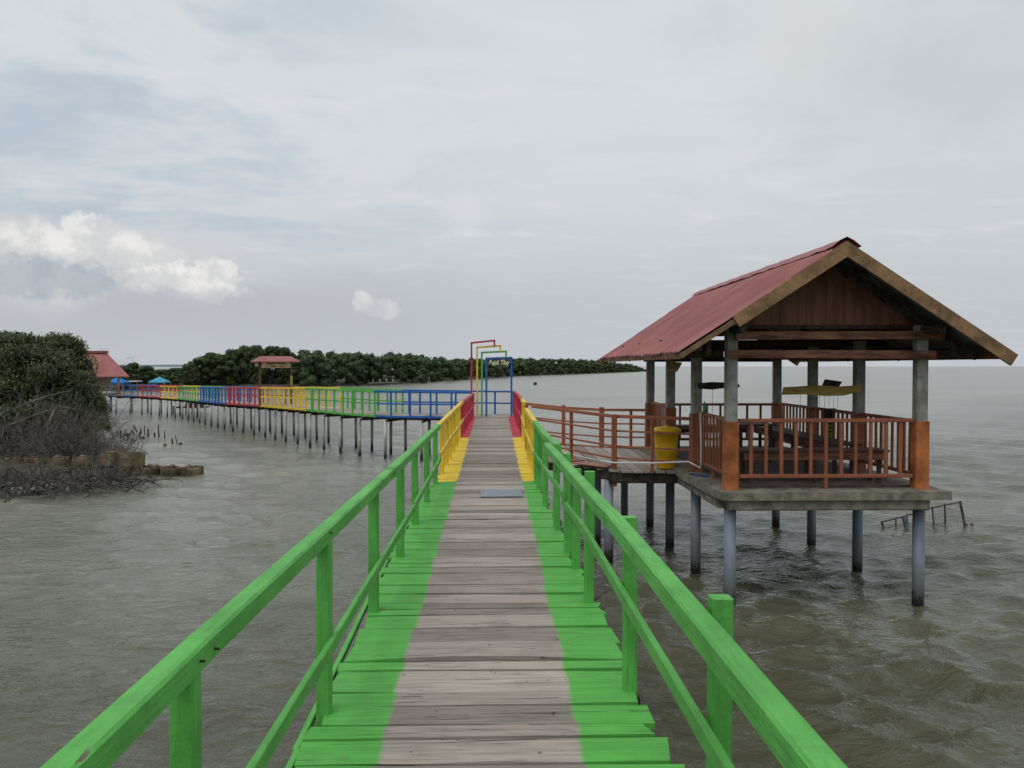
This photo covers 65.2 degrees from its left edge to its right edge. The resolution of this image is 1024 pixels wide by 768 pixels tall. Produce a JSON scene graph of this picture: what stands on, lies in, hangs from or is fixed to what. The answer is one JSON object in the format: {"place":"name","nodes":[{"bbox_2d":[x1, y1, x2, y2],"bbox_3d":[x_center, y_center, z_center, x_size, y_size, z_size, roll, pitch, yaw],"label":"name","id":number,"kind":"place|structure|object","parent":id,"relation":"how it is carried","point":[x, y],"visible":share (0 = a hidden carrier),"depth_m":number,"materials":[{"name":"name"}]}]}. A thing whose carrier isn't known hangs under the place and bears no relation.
{"place":"outdoors","nodes":[
{"label":"outdoors","id":0,"kind":"place"},
{"bbox_2d":[0,438,121,498],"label":"shore","id":1,"kind":"structure","parent":0,"point":[18,469],"depth_m":20.55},
{"bbox_2d":[0,341,12,380],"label":"mangrove tree","id":2,"kind":"object","parent":1,"relation":"on","point":[2,368],"visible":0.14,"depth_m":27.32,"materials":[{"name":"green plant"}]},
{"bbox_2d":[0,457,22,462],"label":"concrete ring","id":3,"kind":"object","parent":1,"relation":"on","point":[10,460],"visible":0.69,"depth_m":22.33,"materials":[{"name":"concrete"}]},
{"bbox_2d":[0,330,40,379],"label":"mangrove tree","id":4,"kind":"object","parent":1,"relation":"on","point":[6,337],"visible":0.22,"depth_m":28.87,"materials":[{"name":"green plant"}]},
{"bbox_2d":[0,384,55,449],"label":"mangrove tree","id":5,"kind":"object","parent":1,"relation":"on","point":[1,396],"visible":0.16,"depth_m":25.04,"materials":[{"name":"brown plant"}]},
{"bbox_2d":[24,455,45,463],"bbox_3d":[-13.391,2.430,22.508,0.562,0.851,0.562,-2,0,-1],"label":"concrete ring","id":6,"kind":"object","parent":1,"relation":"on","point":[27,459],"visible":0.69,"depth_m":22.29,"materials":[{"name":"brown concrete"}]},
{"bbox_2d":[0,339,87,451],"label":"mangrove tree","id":7,"kind":"object","parent":1,"relation":"on","point":[23,362],"visible":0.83,"depth_m":24.91,"materials":[{"name":"green plant"}]},
{"bbox_2d":[0,387,90,459],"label":"bare shrub","id":8,"kind":"object","parent":1,"relation":"on","point":[6,440],"visible":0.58,"depth_m":22.88,"materials":[{"name":"grey plant"}]},
{"bbox_2d":[1,406,79,428],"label":"dead branch","id":9,"kind":"object","parent":8,"relation":"on","point":[39,413],"visible":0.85,"depth_m":23.24,"materials":[{"name":"wood"}]},
{"bbox_2d":[15,390,70,408],"bbox_3d":[-13.877,0.456,23.676,1.604,0.546,0.050,0,1,-1],"label":"dead branch","id":10,"kind":"object","parent":8,"relation":"attached to","point":[40,398],"visible":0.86,"depth_m":23.66,"materials":[{"name":"wood"}]},
{"bbox_2d":[0,433,91,454],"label":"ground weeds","id":11,"kind":"object","parent":1,"relation":"on","point":[1,443],"visible":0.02,"depth_m":24.73,"materials":[{"name":"plant"}]},
{"bbox_2d":[0,378,92,435],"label":"mangrove tree","id":12,"kind":"object","parent":1,"relation":"on","point":[34,392],"visible":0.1,"depth_m":25.81,"materials":[{"name":"green plant"}]},
{"bbox_2d":[0,463,98,502],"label":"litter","id":13,"kind":"object","parent":1,"relation":"on","point":[14,489],"visible":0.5,"depth_m":18.25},
{"bbox_2d":[0,378,100,463],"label":"bare shrub","id":14,"kind":"object","parent":1,"relation":"on","point":[28,428],"visible":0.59,"depth_m":23.18,"materials":[{"name":"plant"}]},
{"bbox_2d":[0,400,106,469],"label":"bare shrub","id":15,"kind":"object","parent":1,"relation":"on","point":[40,451],"visible":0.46,"depth_m":22.98,"materials":[{"name":"grey plant"}]},
{"bbox_2d":[47,409,55,447],"bbox_3d":[-13.115,1.299,22.814,0.222,1.137,0.412,-1,2,-37],"label":"dead branch","id":16,"kind":"object","parent":15,"relation":"hanging from","point":[48,425],"visible":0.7,"depth_m":22.89,"materials":[{"name":"grey wood"}]},
{"bbox_2d":[46,455,68,466],"bbox_3d":[-12.766,2.428,22.504,0.562,0.856,0.562,0,3,-1],"label":"concrete ring","id":17,"kind":"object","parent":1,"relation":"on","point":[55,458],"visible":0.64,"depth_m":22.31,"materials":[{"name":"brown concrete"}]},
{"bbox_2d":[0,358,127,459],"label":"bare shrub","id":18,"kind":"object","parent":1,"relation":"on","point":[60,423],"visible":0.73,"depth_m":23.44,"materials":[{"name":"plant"}]},
{"bbox_2d":[33,335,95,373],"bbox_3d":[-18.037,0.229,30.847,3.638,4.360,3.310,0,1,11],"label":"mangrove tree","id":19,"kind":"object","parent":1,"relation":"on","point":[40,337],"visible":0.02,"depth_m":30.68,"materials":[{"name":"green plant"}]},
{"bbox_2d":[0,406,138,465],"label":"bare shrub","id":20,"kind":"object","parent":1,"relation":"on","point":[94,430],"visible":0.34,"depth_m":23.11,"materials":[{"name":"grey plant"}]},
{"bbox_2d":[38,331,103,393],"bbox_3d":[-16.813,0.214,29.956,2.683,4.437,2.387,1,1,24],"label":"mangrove tree","id":21,"kind":"object","parent":1,"relation":"on","point":[58,340],"visible":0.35,"depth_m":29.80,"materials":[{"name":"green plant"}]},
{"bbox_2d":[43,369,108,448],"bbox_3d":[-14.873,0.911,26.940,2.470,2.980,2.533,-1,2,-38],"label":"mangrove tree","id":22,"kind":"object","parent":1,"relation":"on","point":[83,375],"visible":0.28,"depth_m":26.81,"materials":[{"name":"green plant"}]},
{"bbox_2d":[72,455,93,469],"bbox_3d":[-12.057,2.420,22.497,0.539,0.871,0.539,-2,0,-1],"label":"concrete ring","id":23,"kind":"object","parent":1,"relation":"on","point":[83,457],"visible":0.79,"depth_m":22.31,"materials":[{"name":"brown concrete"}]},
{"bbox_2d":[1,405,171,462],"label":"bare shrub","id":24,"kind":"object","parent":1,"relation":"on","point":[94,444],"visible":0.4,"depth_m":23.72,"materials":[{"name":"grey plant"}]},
{"bbox_2d":[18,421,155,457],"bbox_3d":[-13.341,2.090,25.496,3.836,1.869,3.123,0,1,-1],"label":"bare shrub","id":25,"kind":"object","parent":1,"relation":"on","point":[125,441],"visible":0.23,"depth_m":26.07,"materials":[{"name":"grey plant"}]},
{"bbox_2d":[51,453,127,477],"bbox_3d":[-11.190,2.592,21.240,2.204,1.650,1.975,0,1,-1],"label":"driftwood","id":26,"kind":"object","parent":1,"relation":"on","point":[88,468],"visible":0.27,"depth_m":20.97,"materials":[{"name":"wood"}]},
{"bbox_2d":[0,432,182,500],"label":"driftwood","id":27,"kind":"object","parent":1,"relation":"on","point":[108,479],"visible":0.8,"depth_m":19.07,"materials":[{"name":"wood"}]},
{"bbox_2d":[45,391,137,460],"bbox_3d":[-13.146,1.362,24.451,4.390,2.741,2.800,1,2,35],"label":"bare shrub","id":28,"kind":"object","parent":1,"relation":"on","point":[82,449],"visible":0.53,"depth_m":23.89,"materials":[{"name":"grey plant"}]},
{"bbox_2d":[79,391,113,441],"bbox_3d":[-14.672,1.248,27.480,1.832,2.179,1.760,1,2,44],"label":"mangrove tree","id":29,"kind":"object","parent":1,"relation":"on","point":[102,405],"visible":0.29,"depth_m":27.41,"materials":[{"name":"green plant"}]},
{"bbox_2d":[78,351,128,412],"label":"stilt hut","id":30,"kind":"object","parent":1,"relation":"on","point":[109,367],"visible":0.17,"depth_m":52.11,"materials":[{"name":"wood"}]},
{"bbox_2d":[93,430,125,447],"bbox_3d":[-16.241,2.011,28.674,4.950,2.897,4.329,1,2,44],"label":"bare shrub","id":31,"kind":"object","parent":1,"relation":"on","point":[109,442],"visible":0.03,"depth_m":29.08,"materials":[{"name":"grey plant"}]},
{"bbox_2d":[100,451,120,472],"bbox_3d":[-11.174,2.363,22.324,0.541,0.994,0.541,-1,3,-1],"label":"concrete ring","id":32,"kind":"object","parent":1,"relation":"on","point":[108,454],"visible":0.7,"depth_m":22.10,"materials":[{"name":"brown concrete"}]},
{"bbox_2d":[96,363,137,439],"bbox_3d":[-19.357,0.921,33.833,7.899,4.857,5.835,0,1,10],"label":"bare shrub","id":33,"kind":"object","parent":1,"relation":"on","point":[117,404],"visible":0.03,"depth_m":34.56,"materials":[{"name":"plant"}]},
{"bbox_2d":[97,421,146,445],"bbox_3d":[-15.383,1.948,29.465,4.415,1.482,2.328,1,1,30],"label":"bare shrub","id":34,"kind":"object","parent":1,"relation":"on","point":[122,434],"visible":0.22,"depth_m":29.35,"materials":[{"name":"plant"}]},
{"bbox_2d":[99,379,150,428],"bbox_3d":[-19.583,1.482,36.600,6.431,3.926,4.891,1,2,42],"label":"bare shrub","id":35,"kind":"object","parent":1,"relation":"on","point":[121,412],"visible":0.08,"depth_m":37.02,"materials":[{"name":"grey plant"}]},
{"bbox_2d":[120,450,144,476],"bbox_3d":[-10.426,2.347,21.977,0.630,1.041,0.630,1,0,-1],"label":"concrete ring","id":36,"kind":"object","parent":1,"relation":"on","point":[140,460],"visible":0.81,"depth_m":21.73,"materials":[{"name":"brown concrete"}]},
{"bbox_2d":[141,464,160,475],"bbox_3d":[-9.922,2.535,22.014,0.537,0.663,0.537,0,3,-1],"label":"concrete ring","id":37,"kind":"object","parent":1,"relation":"on","point":[154,469],"visible":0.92,"depth_m":21.80,"materials":[{"name":"brown concrete"}]},
{"bbox_2d":[160,464,180,476],"bbox_3d":[-9.356,2.539,21.934,0.535,0.659,0.535,2,3,-1],"label":"concrete ring","id":38,"kind":"object","parent":1,"relation":"on","point":[172,470],"visible":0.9,"depth_m":21.72,"materials":[{"name":"brown concrete"}]},
{"bbox_2d":[180,465,203,476],"bbox_3d":[-8.781,2.538,21.972,0.611,0.659,0.611,-2,2,-1],"label":"concrete ring","id":39,"kind":"object","parent":1,"relation":"on","point":[189,470],"visible":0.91,"depth_m":21.73,"materials":[{"name":"brown concrete"}]},
{"bbox_2d":[92,348,136,369],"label":"bare shrub","id":40,"kind":"object","parent":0,"point":[120,361],"visible":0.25,"depth_m":59.68,"materials":[{"name":"grey plant"}]},
{"bbox_2d":[119,365,200,366],"bbox_3d":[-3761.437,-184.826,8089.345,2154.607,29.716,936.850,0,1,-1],"label":"hills","id":41,"kind":"structure","parent":0,"point":[160,365],"depth_m":8245.44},
{"bbox_2d":[111,371,644,390],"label":"shore","id":42,"kind":"structure","parent":0,"point":[341,382],"depth_m":118.32,"materials":[{"name":"green plant"}]},
{"bbox_2d":[111,378,130,389],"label":"canopy","id":43,"kind":"object","parent":42,"relation":"on","point":[114,381],"visible":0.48,"depth_m":97.34,"materials":[{"name":"fabric"}]},
{"bbox_2d":[111,366,134,387],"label":"mangrove tree","id":44,"kind":"object","parent":42,"relation":"on","point":[127,370],"visible":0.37,"depth_m":99.77,"materials":[{"name":"green plant"}]},
{"bbox_2d":[126,380,141,388],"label":"shelter","id":45,"kind":"object","parent":42,"relation":"on","point":[135,381],"visible":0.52,"depth_m":100.31,"materials":[{"name":"white plastic"}]},
{"bbox_2d":[127,362,145,383],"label":"mangrove tree","id":46,"kind":"object","parent":42,"relation":"on","point":[134,371],"visible":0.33,"depth_m":103.36,"materials":[{"name":"green plant"}]},
{"bbox_2d":[135,365,161,386],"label":"mangrove tree","id":47,"kind":"object","parent":42,"relation":"on","point":[149,372],"visible":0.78,"depth_m":102.55,"materials":[{"name":"green plant"}]},
{"bbox_2d":[148,377,170,388],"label":"canopy","id":48,"kind":"object","parent":42,"relation":"on","point":[159,380],"visible":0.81,"depth_m":99.35,"materials":[{"name":"fabric"}]},
{"bbox_2d":[156,369,172,384],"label":"mangrove tree","id":49,"kind":"object","parent":42,"relation":"on","point":[159,371],"visible":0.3,"depth_m":106.87,"materials":[{"name":"green plant"}]},
{"bbox_2d":[162,368,186,384],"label":"mangrove tree","id":50,"kind":"object","parent":42,"relation":"on","point":[177,373],"visible":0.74,"depth_m":107.03,"materials":[{"name":"green plant"}]},
{"bbox_2d":[182,363,199,385],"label":"mangrove tree","id":51,"kind":"object","parent":42,"relation":"on","point":[190,379],"visible":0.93,"depth_m":110.75,"materials":[{"name":"green plant"}]},
{"bbox_2d":[187,357,212,385],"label":"mangrove tree","id":52,"kind":"object","parent":42,"relation":"on","point":[203,367],"visible":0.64,"depth_m":113.59,"materials":[{"name":"green plant"}]},
{"bbox_2d":[199,352,221,384],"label":"mangrove tree","id":53,"kind":"object","parent":42,"relation":"on","point":[208,355],"visible":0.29,"depth_m":115.80,"materials":[{"name":"green plant"}]},
{"bbox_2d":[209,353,239,384],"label":"mangrove tree","id":54,"kind":"object","parent":42,"relation":"on","point":[221,360],"visible":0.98,"depth_m":113.89,"materials":[{"name":"green plant"}]},
{"bbox_2d":[223,348,246,383],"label":"mangrove tree","id":55,"kind":"object","parent":42,"relation":"on","point":[234,355],"visible":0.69,"depth_m":115.70,"materials":[{"name":"green plant"}]},
{"bbox_2d":[235,345,254,383],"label":"mangrove tree","id":56,"kind":"object","parent":42,"relation":"on","point":[246,369],"visible":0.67,"depth_m":116.13,"materials":[{"name":"green plant"}]},
{"bbox_2d":[247,345,271,383],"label":"mangrove tree","id":57,"kind":"object","parent":42,"relation":"on","point":[256,351],"visible":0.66,"depth_m":115.96,"materials":[{"name":"green plant"}]},
{"bbox_2d":[261,345,283,384],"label":"mangrove tree","id":58,"kind":"object","parent":42,"relation":"on","point":[270,350],"visible":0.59,"depth_m":116.77,"materials":[{"name":"green plant"}]},
{"bbox_2d":[274,347,295,383],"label":"mangrove tree","id":59,"kind":"object","parent":42,"relation":"on","point":[286,351],"visible":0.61,"depth_m":117.78,"materials":[{"name":"green plant"}]},
{"bbox_2d":[111,349,645,387],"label":"mangrove wood","id":60,"kind":"object","parent":42,"relation":"on","point":[316,366],"visible":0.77,"depth_m":142.78,"materials":[{"name":"green plant"}]},
{"bbox_2d":[0,366,1023,767],"bbox_3d":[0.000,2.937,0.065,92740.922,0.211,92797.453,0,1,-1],"label":"water","id":61,"kind":"structure","parent":0,"point":[108,600],"depth_m":11.24,"materials":[{"name":"grey liquid"}]},
{"bbox_2d":[173,396,209,412],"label":"bamboo platform","id":62,"kind":"structure","parent":61,"relation":"in","point":[191,406],"depth_m":51.04,"materials":[{"name":"wood"}]},
{"bbox_2d":[106,384,513,460],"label":"curved boardwalk","id":63,"kind":"structure","parent":61,"relation":"in","point":[328,412],"depth_m":30.94,"materials":[{"name":"wood"}]},
{"bbox_2d":[250,356,300,407],"bbox_3d":[-10.200,-0.101,34.526,1.940,2.198,0.840,-1,2,-37],"label":"roofed sign","id":64,"kind":"object","parent":63,"relation":"on","point":[275,361],"visible":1,"depth_m":34.34,"materials":[{"name":"wood"}]},
{"bbox_2d":[367,379,398,385],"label":"jetty","id":65,"kind":"object","parent":61,"relation":"in","point":[376,383],"visible":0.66,"depth_m":128.29,"materials":[{"name":"wood"}]},
{"bbox_2d":[40,391,847,767],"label":"boardwalk","id":66,"kind":"structure","parent":61,"relation":"in","point":[486,573],"depth_m":3.92,"materials":[{"name":"wood"}]},
{"bbox_2d":[471,340,511,416],"bbox_3d":[-0.648,-0.185,25.441,1.330,2.450,0.268,0,1,-1],"label":"archway","id":67,"kind":"object","parent":66,"relation":"on","point":[497,362],"visible":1,"depth_m":25.44,"materials":[{"name":"blue paint"}]},
{"bbox_2d":[525,403,689,562],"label":"bridge","id":68,"kind":"structure","parent":61,"relation":"in","point":[613,475],"depth_m":12.47,"materials":[{"name":"brown paint"}]},
{"bbox_2d":[571,457,610,467],"bbox_3d":[1.054,1.239,12.809,0.467,0.040,1.771,-1,1,-24],"label":"loose plank","id":69,"kind":"object","parent":68,"relation":"on","point":[581,462],"visible":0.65,"depth_m":12.36,"materials":[{"name":"wood"}]},
{"bbox_2d":[564,412,701,467],"bbox_3d":[1.560,0.801,12.305,0.556,0.879,3.382,-1,1,-32],"label":"water pipe","id":70,"kind":"object","parent":68,"relation":"attached to","point":[657,462],"visible":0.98,"depth_m":11.48,"materials":[{"name":"white plastic"}]},
{"bbox_2d":[650,425,680,468],"bbox_3d":[2.308,0.940,12.035,0.468,0.652,0.444,0,1,-1],"label":"trash bin","id":71,"kind":"object","parent":68,"relation":"on","point":[666,440],"visible":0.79,"depth_m":11.90,"materials":[{"name":"yellow plastic"}]},
{"bbox_2d":[598,237,1017,606],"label":"pavilion","id":72,"kind":"structure","parent":61,"relation":"in","point":[847,299],"depth_m":9.86,"materials":[{"name":"wood"}]},
{"bbox_2d":[669,362,681,384],"bbox_3d":[2.639,-0.173,12.924,0.220,0.377,0.030,0,1,-1],"label":"hanging board","id":73,"kind":"object","parent":72,"relation":"attached to","point":[674,366],"visible":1,"depth_m":12.91,"materials":[{"name":"wood"}]},
{"bbox_2d":[703,402,706,412],"bbox_3d":[2.655,0.318,11.030,0.054,0.150,0.053,0,1,-1],"label":"bottle","id":74,"kind":"object","parent":72,"relation":"on","point":[704,408],"visible":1,"depth_m":11.01,"materials":[{"name":"green glass"}]},
{"bbox_2d":[676,424,746,448],"bbox_3d":[3.516,0.950,14.417,1.350,0.422,0.348,0,1,-1],"label":"bench","id":75,"kind":"object","parent":72,"relation":"on","point":[684,428],"visible":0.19,"depth_m":14.26,"materials":[{"name":"brown wood"}]},
{"bbox_2d":[699,382,739,413],"bbox_3d":[2.927,0.261,11.300,0.580,0.580,0.030,0,1,-1],"label":"hanging board","id":76,"kind":"object","parent":72,"relation":"hanging from","point":[713,385],"visible":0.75,"depth_m":11.28,"materials":[{"name":"wood"}]},
{"bbox_2d":[718,419,775,461],"bbox_3d":[3.731,0.900,12.820,0.588,0.592,1.200,0,1,-1],"label":"table","id":77,"kind":"object","parent":72,"relation":"on","point":[741,425],"visible":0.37,"depth_m":12.31,"materials":[{"name":"brown wood"}]},
{"bbox_2d":[753,426,861,472],"bbox_3d":[4.537,0.990,12.617,0.368,0.422,3.450,0,1,-1],"label":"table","id":78,"kind":"object","parent":72,"relation":"on","point":[803,438],"visible":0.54,"depth_m":12.09,"materials":[{"name":"brown wood"}]},
{"bbox_2d":[739,447,889,482],"bbox_3d":[3.830,1.042,10.264,1.870,0.422,0.368,0,1,-1],"label":"bench","id":79,"kind":"object","parent":72,"relation":"on","point":[818,453],"visible":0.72,"depth_m":10.11,"materials":[{"name":"brown wood"}]},
{"bbox_2d":[782,385,861,415],"bbox_3d":[4.386,0.384,11.339,1.132,0.734,0.030,0,1,-1],"label":"hanging board","id":80,"kind":"object","parent":72,"relation":"hanging from","point":[820,390],"visible":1,"depth_m":11.32,"materials":[{"name":"wood"}]},
{"bbox_2d":[823,396,835,437],"bbox_3d":[4.894,0.487,12.338,0.191,0.756,0.024,0,1,-1],"label":"notice board","id":81,"kind":"object","parent":72,"relation":"hanging from","point":[827,413],"visible":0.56,"depth_m":12.33,"materials":[{"name":"brown wood"}]},
{"bbox_2d":[822,379,841,385],"bbox_3d":[4.574,0.030,11.436,0.288,0.197,0.030,0,1,-1],"label":"hanging board","id":82,"kind":"object","parent":72,"relation":"hanging from","point":[826,382],"visible":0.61,"depth_m":11.42,"materials":[{"name":"wood"}]},
{"bbox_2d":[881,501,965,527],"bbox_3d":[7.698,2.592,14.853,1.606,0.810,0.397,0,1,-7],"label":"fish trap","id":83,"kind":"object","parent":61,"relation":"in","point":[905,521],"visible":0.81,"depth_m":14.94,"materials":[{"name":"brown wood"}]},
{"bbox_2d":[0,0,1023,365],"label":"sky","id":84,"kind":"structure","parent":0,"point":[181,181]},
{"bbox_2d":[689,473,708,476],"bbox_3d":[2.566,1.247,10.953,0.113,0.016,0.367,-1,2,-35],"label":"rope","id":85,"kind":"object","parent":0,"point":[699,475],"visible":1,"depth_m":10.87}
]}

